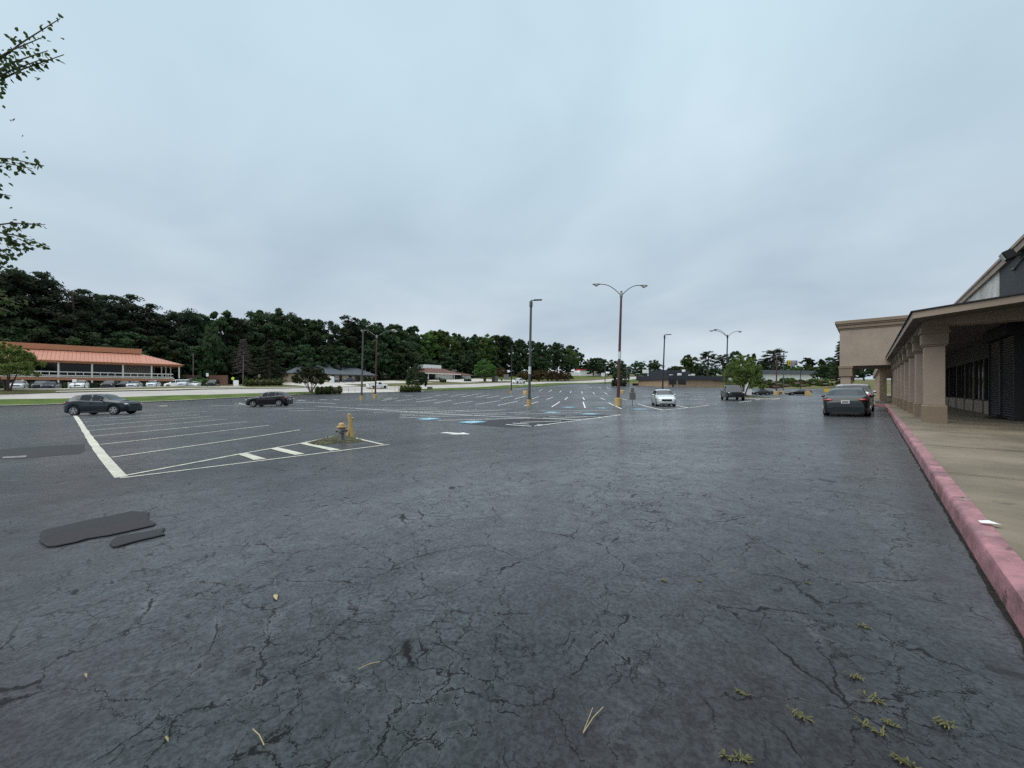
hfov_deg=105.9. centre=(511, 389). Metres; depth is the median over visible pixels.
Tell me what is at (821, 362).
round tree
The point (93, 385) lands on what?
hedge
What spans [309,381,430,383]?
bank car park
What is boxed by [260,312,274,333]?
pine tree
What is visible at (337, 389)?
hedge bush
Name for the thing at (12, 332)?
understory tree
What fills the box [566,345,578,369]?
woodland tree
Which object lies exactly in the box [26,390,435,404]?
lot edge kerb
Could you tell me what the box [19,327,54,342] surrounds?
understory tree
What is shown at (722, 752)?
weed
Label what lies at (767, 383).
bank shrub
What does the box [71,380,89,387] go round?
parked car
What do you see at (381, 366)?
understory tree
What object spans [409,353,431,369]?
understory tree
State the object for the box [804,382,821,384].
bank shrub
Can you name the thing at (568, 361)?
understory tree
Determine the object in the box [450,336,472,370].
woodland tree
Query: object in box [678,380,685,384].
window
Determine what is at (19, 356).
crepe myrtle
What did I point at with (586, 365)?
understory tree
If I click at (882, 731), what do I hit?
weed
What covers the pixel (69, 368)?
window
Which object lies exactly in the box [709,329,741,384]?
lamp post
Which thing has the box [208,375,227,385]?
wooden fence
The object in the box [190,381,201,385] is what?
parked car
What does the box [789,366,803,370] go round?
round tree
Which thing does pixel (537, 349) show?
woodland tree
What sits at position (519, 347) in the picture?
woodland tree
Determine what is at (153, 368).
window
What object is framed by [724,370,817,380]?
white store
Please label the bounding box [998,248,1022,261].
floodlight
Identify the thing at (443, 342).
woodland tree
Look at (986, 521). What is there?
paper scrap
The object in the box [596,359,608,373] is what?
round tree
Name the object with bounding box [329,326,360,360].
woodland tree
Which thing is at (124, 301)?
pine tree
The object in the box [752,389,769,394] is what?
parked car
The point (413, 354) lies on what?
understory tree
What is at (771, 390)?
parked car
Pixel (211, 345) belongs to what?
leafy tree
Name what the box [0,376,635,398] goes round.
road
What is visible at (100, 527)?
asphalt patch
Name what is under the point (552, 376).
crepe myrtle
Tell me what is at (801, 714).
weed
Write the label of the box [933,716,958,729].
weed
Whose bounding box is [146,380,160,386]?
parked car
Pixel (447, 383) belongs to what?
grass verge
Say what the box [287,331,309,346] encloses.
understory tree
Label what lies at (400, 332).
woodland tree
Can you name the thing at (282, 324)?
woodland tree
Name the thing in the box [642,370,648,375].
pole sign
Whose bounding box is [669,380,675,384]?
window
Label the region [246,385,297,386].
lawn
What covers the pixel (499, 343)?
woodland tree
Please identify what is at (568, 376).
crepe myrtle
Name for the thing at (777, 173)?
sky
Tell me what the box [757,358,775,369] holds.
pine tree
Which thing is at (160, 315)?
pine tree
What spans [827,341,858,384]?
conifer
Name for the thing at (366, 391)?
driveway
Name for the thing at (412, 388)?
hedge
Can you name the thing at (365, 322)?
woodland tree
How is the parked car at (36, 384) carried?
on the office car park at (157, 386)
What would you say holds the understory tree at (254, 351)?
on the ground at (870, 383)
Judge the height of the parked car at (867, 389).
1.701 m
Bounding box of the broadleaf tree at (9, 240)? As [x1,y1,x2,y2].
[0,13,64,316]
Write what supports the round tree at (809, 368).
on the ground at (870, 383)
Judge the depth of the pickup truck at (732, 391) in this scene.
48.20 m
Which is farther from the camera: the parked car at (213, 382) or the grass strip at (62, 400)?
the parked car at (213, 382)
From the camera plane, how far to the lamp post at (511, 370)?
79.89 m
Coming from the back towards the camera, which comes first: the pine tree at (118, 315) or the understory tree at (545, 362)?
the understory tree at (545, 362)
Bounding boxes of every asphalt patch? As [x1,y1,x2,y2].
[0,444,84,458]
[39,511,155,547]
[109,528,164,547]
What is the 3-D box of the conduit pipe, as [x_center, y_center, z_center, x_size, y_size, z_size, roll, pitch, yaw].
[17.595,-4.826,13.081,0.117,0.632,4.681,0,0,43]
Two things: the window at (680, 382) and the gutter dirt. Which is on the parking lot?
the gutter dirt
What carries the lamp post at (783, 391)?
on the parking lot
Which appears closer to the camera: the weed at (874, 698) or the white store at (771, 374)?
the weed at (874, 698)
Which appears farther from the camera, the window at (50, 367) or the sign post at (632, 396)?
the window at (50, 367)
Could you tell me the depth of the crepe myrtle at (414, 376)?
99.05 m
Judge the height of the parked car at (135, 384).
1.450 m
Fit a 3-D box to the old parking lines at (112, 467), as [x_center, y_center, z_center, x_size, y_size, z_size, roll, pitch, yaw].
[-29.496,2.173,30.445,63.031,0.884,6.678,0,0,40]
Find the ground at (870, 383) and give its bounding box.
[0,371,890,405]
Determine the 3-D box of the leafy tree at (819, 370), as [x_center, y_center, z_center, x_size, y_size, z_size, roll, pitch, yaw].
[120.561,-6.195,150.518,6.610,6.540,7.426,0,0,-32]
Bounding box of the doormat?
[984,414,1001,418]
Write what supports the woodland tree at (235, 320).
on the ground at (870, 383)
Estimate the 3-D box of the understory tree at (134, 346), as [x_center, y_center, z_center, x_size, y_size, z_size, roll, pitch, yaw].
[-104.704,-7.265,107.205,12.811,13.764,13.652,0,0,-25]
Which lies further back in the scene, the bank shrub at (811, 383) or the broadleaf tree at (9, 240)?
the bank shrub at (811, 383)
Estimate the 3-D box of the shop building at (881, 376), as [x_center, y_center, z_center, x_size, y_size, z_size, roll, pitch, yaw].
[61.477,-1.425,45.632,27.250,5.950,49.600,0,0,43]
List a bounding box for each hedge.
[52,382,69,388]
[88,382,100,387]
[243,378,282,385]
[399,385,421,391]
[611,379,625,385]
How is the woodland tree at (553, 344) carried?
on the ground at (870, 383)
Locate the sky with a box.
[0,0,1023,378]
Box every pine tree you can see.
[0,267,65,319]
[0,274,42,328]
[0,277,42,322]
[1,271,75,329]
[20,296,97,340]
[26,287,113,338]
[44,290,117,337]
[84,306,136,344]
[94,299,119,322]
[99,294,156,338]
[114,303,172,350]
[141,314,187,347]
[151,308,203,359]
[154,313,179,327]
[172,312,208,342]
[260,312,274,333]
[695,351,722,375]
[714,354,728,375]
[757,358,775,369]
[759,348,786,369]
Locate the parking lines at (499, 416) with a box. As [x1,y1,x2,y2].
[201,387,758,433]
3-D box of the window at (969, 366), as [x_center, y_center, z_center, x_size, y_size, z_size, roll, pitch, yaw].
[24.787,-0.455,20.884,0.067,2.009,2.320,0,0,43]
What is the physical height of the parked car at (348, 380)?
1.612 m
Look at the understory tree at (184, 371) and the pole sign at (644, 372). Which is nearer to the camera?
the understory tree at (184, 371)
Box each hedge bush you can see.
[314,386,329,393]
[328,385,342,393]
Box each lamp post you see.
[360,329,368,399]
[360,329,397,397]
[510,345,513,392]
[527,299,541,405]
[592,283,647,405]
[662,334,671,388]
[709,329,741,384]
[761,351,787,394]
[782,352,787,393]
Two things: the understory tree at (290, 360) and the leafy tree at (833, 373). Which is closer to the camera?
the understory tree at (290, 360)
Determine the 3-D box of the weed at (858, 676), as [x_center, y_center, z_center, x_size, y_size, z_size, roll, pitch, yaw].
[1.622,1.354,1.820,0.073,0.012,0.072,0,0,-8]
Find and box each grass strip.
[0,391,319,404]
[421,379,637,390]
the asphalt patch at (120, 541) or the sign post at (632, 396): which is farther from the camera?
the sign post at (632, 396)
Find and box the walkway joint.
[909,419,1018,478]
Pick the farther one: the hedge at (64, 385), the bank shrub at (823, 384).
the bank shrub at (823, 384)
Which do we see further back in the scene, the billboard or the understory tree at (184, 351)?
the billboard
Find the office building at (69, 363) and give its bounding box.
[0,341,181,383]
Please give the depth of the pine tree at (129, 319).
111.02 m
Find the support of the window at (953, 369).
in the shop building at (965, 351)
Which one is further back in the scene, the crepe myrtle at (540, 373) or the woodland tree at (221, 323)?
the crepe myrtle at (540, 373)
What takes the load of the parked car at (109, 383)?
on the office car park at (157, 386)
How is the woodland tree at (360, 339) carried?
on the ground at (870, 383)
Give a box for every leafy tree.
[197,322,227,376]
[676,354,699,374]
[810,365,832,378]
[827,366,839,378]
[854,369,873,380]
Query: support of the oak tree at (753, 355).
on the ground at (870, 383)
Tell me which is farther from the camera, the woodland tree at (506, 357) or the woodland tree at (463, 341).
the woodland tree at (506, 357)
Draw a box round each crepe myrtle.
[0,342,46,390]
[291,364,330,394]
[405,365,428,386]
[474,358,496,381]
[496,367,507,380]
[514,372,531,379]
[525,370,539,380]
[533,370,547,380]
[541,371,555,380]
[553,370,565,381]
[559,372,573,380]
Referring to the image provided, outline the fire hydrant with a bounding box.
[335,421,347,440]
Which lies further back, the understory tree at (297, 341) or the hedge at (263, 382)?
the understory tree at (297, 341)
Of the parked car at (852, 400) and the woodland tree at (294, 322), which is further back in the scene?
the woodland tree at (294, 322)
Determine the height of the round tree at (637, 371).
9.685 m
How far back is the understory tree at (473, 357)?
194.55 m
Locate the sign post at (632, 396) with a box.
[629,388,635,405]
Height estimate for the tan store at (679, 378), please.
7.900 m
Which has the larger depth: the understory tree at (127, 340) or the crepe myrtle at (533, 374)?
the crepe myrtle at (533, 374)
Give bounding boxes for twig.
[583,707,602,732]
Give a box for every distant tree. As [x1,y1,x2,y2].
[694,365,713,375]
[703,368,717,375]
[712,367,720,375]
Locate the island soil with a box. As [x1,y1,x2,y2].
[745,395,769,397]
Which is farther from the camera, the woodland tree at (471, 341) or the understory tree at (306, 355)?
the woodland tree at (471, 341)
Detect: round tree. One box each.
[586,358,602,375]
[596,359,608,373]
[604,359,617,375]
[611,360,630,382]
[629,361,647,375]
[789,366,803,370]
[798,357,816,369]
[804,365,818,376]
[816,359,826,378]
[824,357,834,379]
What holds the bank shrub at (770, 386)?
on the ground at (870, 383)
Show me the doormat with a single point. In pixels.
(995, 416)
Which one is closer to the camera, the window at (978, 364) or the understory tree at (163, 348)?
the window at (978, 364)
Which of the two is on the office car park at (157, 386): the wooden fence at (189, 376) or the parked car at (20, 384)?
the parked car at (20, 384)
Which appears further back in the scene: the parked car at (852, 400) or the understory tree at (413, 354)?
the understory tree at (413, 354)
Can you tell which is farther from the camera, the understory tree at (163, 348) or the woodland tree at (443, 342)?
the woodland tree at (443, 342)
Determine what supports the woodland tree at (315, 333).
on the ground at (870, 383)
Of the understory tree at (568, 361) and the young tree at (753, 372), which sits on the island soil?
the young tree at (753, 372)
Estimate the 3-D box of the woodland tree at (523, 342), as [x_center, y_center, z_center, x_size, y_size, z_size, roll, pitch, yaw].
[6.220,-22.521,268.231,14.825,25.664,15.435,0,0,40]
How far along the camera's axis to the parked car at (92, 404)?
29.23 m
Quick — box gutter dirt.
[886,409,1023,652]
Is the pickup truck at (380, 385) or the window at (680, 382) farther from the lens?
the window at (680, 382)
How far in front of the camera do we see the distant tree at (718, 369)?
270.91 m
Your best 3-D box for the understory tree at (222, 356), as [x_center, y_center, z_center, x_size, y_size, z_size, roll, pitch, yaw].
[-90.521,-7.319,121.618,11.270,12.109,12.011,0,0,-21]
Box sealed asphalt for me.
[464,415,608,426]
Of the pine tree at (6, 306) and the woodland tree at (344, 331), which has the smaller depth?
the pine tree at (6, 306)
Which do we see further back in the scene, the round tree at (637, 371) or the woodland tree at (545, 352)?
the woodland tree at (545, 352)
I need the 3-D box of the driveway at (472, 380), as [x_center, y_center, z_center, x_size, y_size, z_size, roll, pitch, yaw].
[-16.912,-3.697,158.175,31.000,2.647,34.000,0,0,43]
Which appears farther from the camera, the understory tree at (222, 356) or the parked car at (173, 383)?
the understory tree at (222, 356)
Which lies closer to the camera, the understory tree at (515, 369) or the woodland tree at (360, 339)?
the woodland tree at (360, 339)
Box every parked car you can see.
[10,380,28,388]
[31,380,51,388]
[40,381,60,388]
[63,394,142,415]
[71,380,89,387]
[100,380,117,387]
[117,381,130,387]
[126,381,142,386]
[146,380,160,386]
[164,379,190,385]
[177,380,190,385]
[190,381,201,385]
[206,379,219,385]
[246,392,292,406]
[342,378,355,382]
[651,389,675,405]
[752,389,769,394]
[765,388,781,393]
[785,389,811,394]
[822,387,874,415]
[836,384,876,410]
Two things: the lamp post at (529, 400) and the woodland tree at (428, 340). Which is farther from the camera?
the woodland tree at (428, 340)
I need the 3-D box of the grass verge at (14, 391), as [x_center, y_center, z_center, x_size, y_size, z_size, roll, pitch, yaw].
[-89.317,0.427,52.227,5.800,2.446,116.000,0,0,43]
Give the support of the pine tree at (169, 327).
on the ground at (870, 383)
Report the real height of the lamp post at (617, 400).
11.991 m
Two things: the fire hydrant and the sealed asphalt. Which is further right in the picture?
the sealed asphalt
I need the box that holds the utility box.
[492,376,497,381]
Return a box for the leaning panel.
[745,382,751,394]
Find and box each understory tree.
[0,317,65,343]
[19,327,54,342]
[21,332,66,344]
[45,337,83,344]
[65,331,114,347]
[90,330,159,355]
[120,338,142,351]
[136,335,187,379]
[155,348,192,379]
[158,341,210,379]
[186,352,231,377]
[209,348,240,381]
[216,345,258,381]
[234,344,272,379]
[257,341,299,378]
[271,348,299,373]
[286,345,328,368]
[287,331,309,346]
[313,345,347,370]
[324,345,355,367]
[343,349,366,374]
[359,339,395,379]
[383,350,408,378]
[397,345,423,377]
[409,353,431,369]
[431,348,459,376]
[450,350,473,373]
[461,350,482,376]
[485,355,501,375]
[505,354,523,375]
[520,352,542,371]
[535,357,552,372]
[558,355,576,372]
[581,363,590,368]
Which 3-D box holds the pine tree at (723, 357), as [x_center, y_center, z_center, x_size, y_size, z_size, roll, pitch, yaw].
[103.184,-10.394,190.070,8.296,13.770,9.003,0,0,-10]
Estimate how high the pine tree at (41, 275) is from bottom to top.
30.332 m
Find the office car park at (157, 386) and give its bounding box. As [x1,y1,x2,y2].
[60,386,245,388]
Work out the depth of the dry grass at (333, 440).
13.46 m
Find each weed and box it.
[719,749,737,760]
[733,748,753,763]
[734,687,751,695]
[786,705,814,723]
[843,671,864,680]
[851,716,890,738]
[856,689,888,704]
[880,718,903,729]
[889,750,921,767]
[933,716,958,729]
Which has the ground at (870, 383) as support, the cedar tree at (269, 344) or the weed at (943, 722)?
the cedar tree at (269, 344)
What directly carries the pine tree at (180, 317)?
on the ground at (870, 383)
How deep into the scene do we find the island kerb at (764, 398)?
50.90 m
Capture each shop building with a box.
[873,369,892,400]
[885,234,1023,422]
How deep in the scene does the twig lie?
1.63 m
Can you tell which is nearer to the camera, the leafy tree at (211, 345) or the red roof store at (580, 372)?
the leafy tree at (211, 345)
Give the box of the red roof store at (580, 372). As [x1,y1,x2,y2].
[570,369,605,375]
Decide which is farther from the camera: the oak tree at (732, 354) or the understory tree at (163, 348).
the oak tree at (732, 354)
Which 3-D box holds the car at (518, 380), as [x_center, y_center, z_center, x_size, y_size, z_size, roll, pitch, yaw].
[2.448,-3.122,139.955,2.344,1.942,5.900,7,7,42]
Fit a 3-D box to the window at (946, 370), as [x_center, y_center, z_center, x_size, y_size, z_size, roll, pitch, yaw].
[30.709,-0.455,27.326,0.067,2.009,3.220,0,0,43]
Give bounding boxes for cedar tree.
[230,339,253,384]
[248,340,287,382]
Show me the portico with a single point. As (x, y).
(866, 343)
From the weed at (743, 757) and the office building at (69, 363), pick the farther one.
the office building at (69, 363)
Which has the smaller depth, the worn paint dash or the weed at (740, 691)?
the weed at (740, 691)
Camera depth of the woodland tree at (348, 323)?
157.93 m
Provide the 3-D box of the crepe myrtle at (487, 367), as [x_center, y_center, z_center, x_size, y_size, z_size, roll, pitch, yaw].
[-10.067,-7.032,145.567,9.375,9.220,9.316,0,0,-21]
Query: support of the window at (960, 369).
in the shop building at (965, 351)
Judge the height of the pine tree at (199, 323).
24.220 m
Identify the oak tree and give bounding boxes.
[645,360,662,370]
[723,351,743,377]
[744,353,760,377]
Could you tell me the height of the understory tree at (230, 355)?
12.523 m
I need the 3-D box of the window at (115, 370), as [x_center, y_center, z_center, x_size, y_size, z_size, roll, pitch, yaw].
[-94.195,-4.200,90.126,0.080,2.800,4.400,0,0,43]
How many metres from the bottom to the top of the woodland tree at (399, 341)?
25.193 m
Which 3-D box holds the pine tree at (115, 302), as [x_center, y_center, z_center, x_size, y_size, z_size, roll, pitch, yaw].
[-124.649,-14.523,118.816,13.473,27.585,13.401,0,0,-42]
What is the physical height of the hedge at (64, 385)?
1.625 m
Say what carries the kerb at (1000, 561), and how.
on the parking lot
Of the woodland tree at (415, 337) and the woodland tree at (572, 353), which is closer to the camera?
the woodland tree at (415, 337)
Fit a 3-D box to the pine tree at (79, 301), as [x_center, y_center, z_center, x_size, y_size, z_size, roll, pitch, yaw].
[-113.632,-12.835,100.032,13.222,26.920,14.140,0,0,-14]
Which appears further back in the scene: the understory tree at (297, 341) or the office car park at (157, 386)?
the understory tree at (297, 341)
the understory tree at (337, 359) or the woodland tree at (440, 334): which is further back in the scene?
the woodland tree at (440, 334)
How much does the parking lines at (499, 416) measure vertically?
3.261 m
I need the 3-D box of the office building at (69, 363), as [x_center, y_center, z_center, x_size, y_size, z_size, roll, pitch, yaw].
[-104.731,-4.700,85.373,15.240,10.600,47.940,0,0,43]
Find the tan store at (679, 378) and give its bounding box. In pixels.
[636,369,727,386]
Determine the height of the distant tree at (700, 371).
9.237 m
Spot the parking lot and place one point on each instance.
(496, 597)
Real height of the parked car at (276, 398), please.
1.612 m
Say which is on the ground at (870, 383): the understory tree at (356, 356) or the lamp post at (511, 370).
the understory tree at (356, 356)
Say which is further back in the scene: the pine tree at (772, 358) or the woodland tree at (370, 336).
the pine tree at (772, 358)
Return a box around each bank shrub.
[762,381,780,384]
[766,385,782,387]
[770,382,786,385]
[779,377,795,382]
[787,382,803,384]
[792,384,810,386]
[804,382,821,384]
[808,378,828,382]
[814,382,833,385]
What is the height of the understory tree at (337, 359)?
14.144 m
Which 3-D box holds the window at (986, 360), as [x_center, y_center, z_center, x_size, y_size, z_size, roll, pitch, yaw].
[21.707,-0.455,17.535,0.067,2.009,1.820,0,0,43]
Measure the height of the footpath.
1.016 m
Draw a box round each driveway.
[282,383,354,386]
[343,390,397,392]
[428,379,510,382]
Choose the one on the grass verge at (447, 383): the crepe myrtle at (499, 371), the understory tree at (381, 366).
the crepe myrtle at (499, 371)
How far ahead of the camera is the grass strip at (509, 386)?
124.03 m
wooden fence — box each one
[184,375,200,377]
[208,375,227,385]
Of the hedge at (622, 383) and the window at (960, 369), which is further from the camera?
the hedge at (622, 383)
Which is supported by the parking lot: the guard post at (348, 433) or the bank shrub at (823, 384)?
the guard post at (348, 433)
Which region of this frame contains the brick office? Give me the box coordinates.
[278,364,377,382]
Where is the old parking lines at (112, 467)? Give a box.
[74,413,389,477]
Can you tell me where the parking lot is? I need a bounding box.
[0,383,1023,767]
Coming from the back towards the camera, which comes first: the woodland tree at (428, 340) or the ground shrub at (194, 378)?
the woodland tree at (428, 340)
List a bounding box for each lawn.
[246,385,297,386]
[472,376,605,379]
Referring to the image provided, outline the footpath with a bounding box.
[56,387,293,391]
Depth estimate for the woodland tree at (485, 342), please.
205.99 m
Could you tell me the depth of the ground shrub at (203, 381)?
93.11 m
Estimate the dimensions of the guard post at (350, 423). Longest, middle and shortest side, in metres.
1.080 x 0.144 x 0.144 m
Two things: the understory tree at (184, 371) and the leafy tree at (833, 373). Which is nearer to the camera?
the understory tree at (184, 371)
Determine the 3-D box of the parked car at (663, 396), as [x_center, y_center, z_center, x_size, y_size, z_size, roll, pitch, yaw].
[14.660,0.788,37.500,2.104,1.601,4.190,0,0,12]
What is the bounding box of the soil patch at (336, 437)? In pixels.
[308,435,361,444]
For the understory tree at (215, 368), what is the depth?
116.20 m
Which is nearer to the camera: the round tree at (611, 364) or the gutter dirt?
the gutter dirt
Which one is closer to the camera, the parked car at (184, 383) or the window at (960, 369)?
the window at (960, 369)
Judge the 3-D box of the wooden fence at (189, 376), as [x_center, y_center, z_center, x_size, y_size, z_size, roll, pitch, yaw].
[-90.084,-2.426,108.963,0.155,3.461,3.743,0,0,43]
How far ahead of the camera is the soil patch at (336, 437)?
13.47 m
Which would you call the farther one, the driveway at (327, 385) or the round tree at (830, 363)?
the round tree at (830, 363)
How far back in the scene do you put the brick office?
138.85 m
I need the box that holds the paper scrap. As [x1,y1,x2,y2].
[978,520,998,523]
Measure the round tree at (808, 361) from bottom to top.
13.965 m
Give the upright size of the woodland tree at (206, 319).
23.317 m
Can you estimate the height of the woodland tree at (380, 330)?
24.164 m
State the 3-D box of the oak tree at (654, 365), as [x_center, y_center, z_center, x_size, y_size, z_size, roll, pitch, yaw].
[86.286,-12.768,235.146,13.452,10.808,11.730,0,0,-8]
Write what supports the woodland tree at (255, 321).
on the ground at (870, 383)
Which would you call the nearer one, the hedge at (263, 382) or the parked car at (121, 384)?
the parked car at (121, 384)
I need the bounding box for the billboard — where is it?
[786,360,797,369]
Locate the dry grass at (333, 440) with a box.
[312,434,360,444]
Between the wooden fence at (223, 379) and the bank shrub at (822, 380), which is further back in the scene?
the bank shrub at (822, 380)
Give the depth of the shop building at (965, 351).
15.40 m
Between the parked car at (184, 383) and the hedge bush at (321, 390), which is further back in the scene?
the parked car at (184, 383)
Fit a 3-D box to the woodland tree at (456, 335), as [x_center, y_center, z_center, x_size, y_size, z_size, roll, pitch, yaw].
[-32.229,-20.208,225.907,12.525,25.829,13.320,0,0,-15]
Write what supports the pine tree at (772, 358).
on the ground at (870, 383)
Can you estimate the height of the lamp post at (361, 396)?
10.378 m
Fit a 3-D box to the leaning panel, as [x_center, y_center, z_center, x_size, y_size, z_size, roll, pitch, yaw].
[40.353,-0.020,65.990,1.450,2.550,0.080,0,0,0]
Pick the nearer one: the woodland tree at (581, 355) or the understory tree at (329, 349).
the understory tree at (329, 349)
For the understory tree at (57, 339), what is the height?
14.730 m
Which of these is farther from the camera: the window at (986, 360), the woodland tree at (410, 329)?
the woodland tree at (410, 329)
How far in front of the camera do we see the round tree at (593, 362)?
223.46 m
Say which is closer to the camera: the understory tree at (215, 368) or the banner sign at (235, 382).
the banner sign at (235, 382)
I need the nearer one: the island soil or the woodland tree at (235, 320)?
the island soil
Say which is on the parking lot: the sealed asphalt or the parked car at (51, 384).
the sealed asphalt
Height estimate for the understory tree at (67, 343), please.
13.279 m
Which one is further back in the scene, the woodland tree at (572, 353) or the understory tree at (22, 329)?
the woodland tree at (572, 353)
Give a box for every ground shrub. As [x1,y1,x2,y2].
[178,376,202,380]
[191,378,209,385]
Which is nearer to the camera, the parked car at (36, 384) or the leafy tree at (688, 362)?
the parked car at (36, 384)
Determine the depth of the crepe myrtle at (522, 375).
152.81 m
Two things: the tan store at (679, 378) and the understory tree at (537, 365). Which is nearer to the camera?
the tan store at (679, 378)
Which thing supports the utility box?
on the grass verge at (447, 383)
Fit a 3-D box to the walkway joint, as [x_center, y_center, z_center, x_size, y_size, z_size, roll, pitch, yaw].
[15.507,1.142,13.268,3.326,0.004,33.525,0,0,43]
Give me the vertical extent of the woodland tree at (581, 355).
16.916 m
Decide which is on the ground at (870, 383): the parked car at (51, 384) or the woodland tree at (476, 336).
the woodland tree at (476, 336)
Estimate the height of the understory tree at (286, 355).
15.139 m
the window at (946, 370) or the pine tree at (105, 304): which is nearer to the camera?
the window at (946, 370)
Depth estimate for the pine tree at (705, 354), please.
181.39 m
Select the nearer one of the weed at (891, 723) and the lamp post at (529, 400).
the weed at (891, 723)
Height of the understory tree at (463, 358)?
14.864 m
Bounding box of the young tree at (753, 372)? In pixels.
[722,354,766,394]
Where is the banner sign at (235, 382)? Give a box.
[233,380,238,385]
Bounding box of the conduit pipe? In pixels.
[1011,256,1023,270]
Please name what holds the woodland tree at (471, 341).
on the ground at (870, 383)
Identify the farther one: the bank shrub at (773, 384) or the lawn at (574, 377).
the lawn at (574, 377)
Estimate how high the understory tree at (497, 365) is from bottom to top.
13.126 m
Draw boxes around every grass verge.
[0,386,310,393]
[345,375,633,386]
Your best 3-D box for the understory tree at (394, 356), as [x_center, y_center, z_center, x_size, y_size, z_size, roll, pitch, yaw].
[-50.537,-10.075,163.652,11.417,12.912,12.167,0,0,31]
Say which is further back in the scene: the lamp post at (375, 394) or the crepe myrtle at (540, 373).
the crepe myrtle at (540, 373)
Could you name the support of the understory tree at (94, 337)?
on the ground at (870, 383)
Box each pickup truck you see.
[366,381,387,388]
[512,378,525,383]
[721,385,744,400]
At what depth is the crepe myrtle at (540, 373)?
161.60 m
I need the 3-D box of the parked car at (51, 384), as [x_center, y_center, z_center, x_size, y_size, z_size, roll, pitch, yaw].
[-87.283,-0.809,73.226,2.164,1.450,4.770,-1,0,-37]
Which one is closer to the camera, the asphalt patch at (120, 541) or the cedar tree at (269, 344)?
the asphalt patch at (120, 541)
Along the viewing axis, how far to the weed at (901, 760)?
1.40 m
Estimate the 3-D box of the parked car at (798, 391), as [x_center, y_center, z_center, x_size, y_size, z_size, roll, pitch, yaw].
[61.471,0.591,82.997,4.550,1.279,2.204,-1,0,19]
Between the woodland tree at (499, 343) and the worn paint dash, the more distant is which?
the woodland tree at (499, 343)
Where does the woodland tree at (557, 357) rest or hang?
on the ground at (870, 383)
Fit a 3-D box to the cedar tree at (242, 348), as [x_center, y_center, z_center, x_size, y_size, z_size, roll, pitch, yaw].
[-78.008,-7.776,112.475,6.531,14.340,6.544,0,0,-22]
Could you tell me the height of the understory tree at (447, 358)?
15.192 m
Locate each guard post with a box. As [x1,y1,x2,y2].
[346,417,352,435]
[347,413,354,436]
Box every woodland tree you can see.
[177,316,222,350]
[200,310,241,353]
[220,317,258,376]
[233,309,285,379]
[257,308,308,363]
[280,314,314,357]
[303,319,328,358]
[310,320,345,350]
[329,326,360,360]
[335,315,366,347]
[347,328,367,363]
[353,318,378,336]
[353,324,379,371]
[372,325,392,378]
[383,324,406,377]
[383,325,417,377]
[403,325,419,342]
[407,332,427,355]
[415,330,445,364]
[426,329,460,362]
[435,335,463,365]
[450,333,463,370]
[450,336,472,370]
[462,336,478,373]
[469,334,483,351]
[471,334,499,364]
[486,335,509,369]
[495,335,517,371]
[513,338,528,367]
[513,339,528,367]
[523,341,544,367]
[535,342,552,368]
[548,342,563,370]
[551,343,564,371]
[561,348,579,369]
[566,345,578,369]
[573,352,585,368]
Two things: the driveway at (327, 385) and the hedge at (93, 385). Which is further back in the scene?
the driveway at (327, 385)
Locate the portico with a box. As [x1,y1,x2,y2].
[835,315,907,384]
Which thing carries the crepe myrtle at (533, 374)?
on the grass verge at (447, 383)
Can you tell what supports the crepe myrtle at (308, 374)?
on the grass strip at (62, 400)
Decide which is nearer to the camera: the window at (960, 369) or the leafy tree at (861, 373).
the window at (960, 369)
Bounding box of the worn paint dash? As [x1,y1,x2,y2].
[2,455,26,457]
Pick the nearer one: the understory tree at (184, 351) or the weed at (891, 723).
the weed at (891, 723)
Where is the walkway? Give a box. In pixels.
[874,394,1023,560]
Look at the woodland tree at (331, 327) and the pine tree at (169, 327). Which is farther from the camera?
the woodland tree at (331, 327)
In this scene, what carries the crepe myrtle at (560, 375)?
on the grass verge at (447, 383)
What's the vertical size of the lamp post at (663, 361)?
10.071 m
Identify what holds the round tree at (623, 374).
on the ground at (870, 383)
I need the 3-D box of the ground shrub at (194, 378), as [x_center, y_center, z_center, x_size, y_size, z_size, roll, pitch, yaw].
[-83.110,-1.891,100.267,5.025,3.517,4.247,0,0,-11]
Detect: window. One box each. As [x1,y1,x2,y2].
[30,363,56,375]
[61,364,89,376]
[94,365,120,376]
[152,367,154,377]
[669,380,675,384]
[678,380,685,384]
[945,368,948,396]
[950,366,955,397]
[957,364,963,398]
[966,362,972,399]
[975,359,982,400]
[985,358,987,400]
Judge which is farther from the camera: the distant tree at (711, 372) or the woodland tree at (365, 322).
the distant tree at (711, 372)
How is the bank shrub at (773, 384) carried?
on the ground at (870, 383)
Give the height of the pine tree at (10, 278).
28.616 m
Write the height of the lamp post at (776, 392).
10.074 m
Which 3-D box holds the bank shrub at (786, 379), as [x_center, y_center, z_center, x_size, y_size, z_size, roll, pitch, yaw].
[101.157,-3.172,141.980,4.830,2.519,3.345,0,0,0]
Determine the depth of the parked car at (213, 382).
92.30 m
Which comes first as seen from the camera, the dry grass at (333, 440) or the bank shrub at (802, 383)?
the dry grass at (333, 440)
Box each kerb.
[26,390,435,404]
[719,396,781,399]
[874,404,1023,637]
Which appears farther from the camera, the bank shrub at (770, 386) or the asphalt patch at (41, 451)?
the bank shrub at (770, 386)
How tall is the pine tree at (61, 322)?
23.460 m

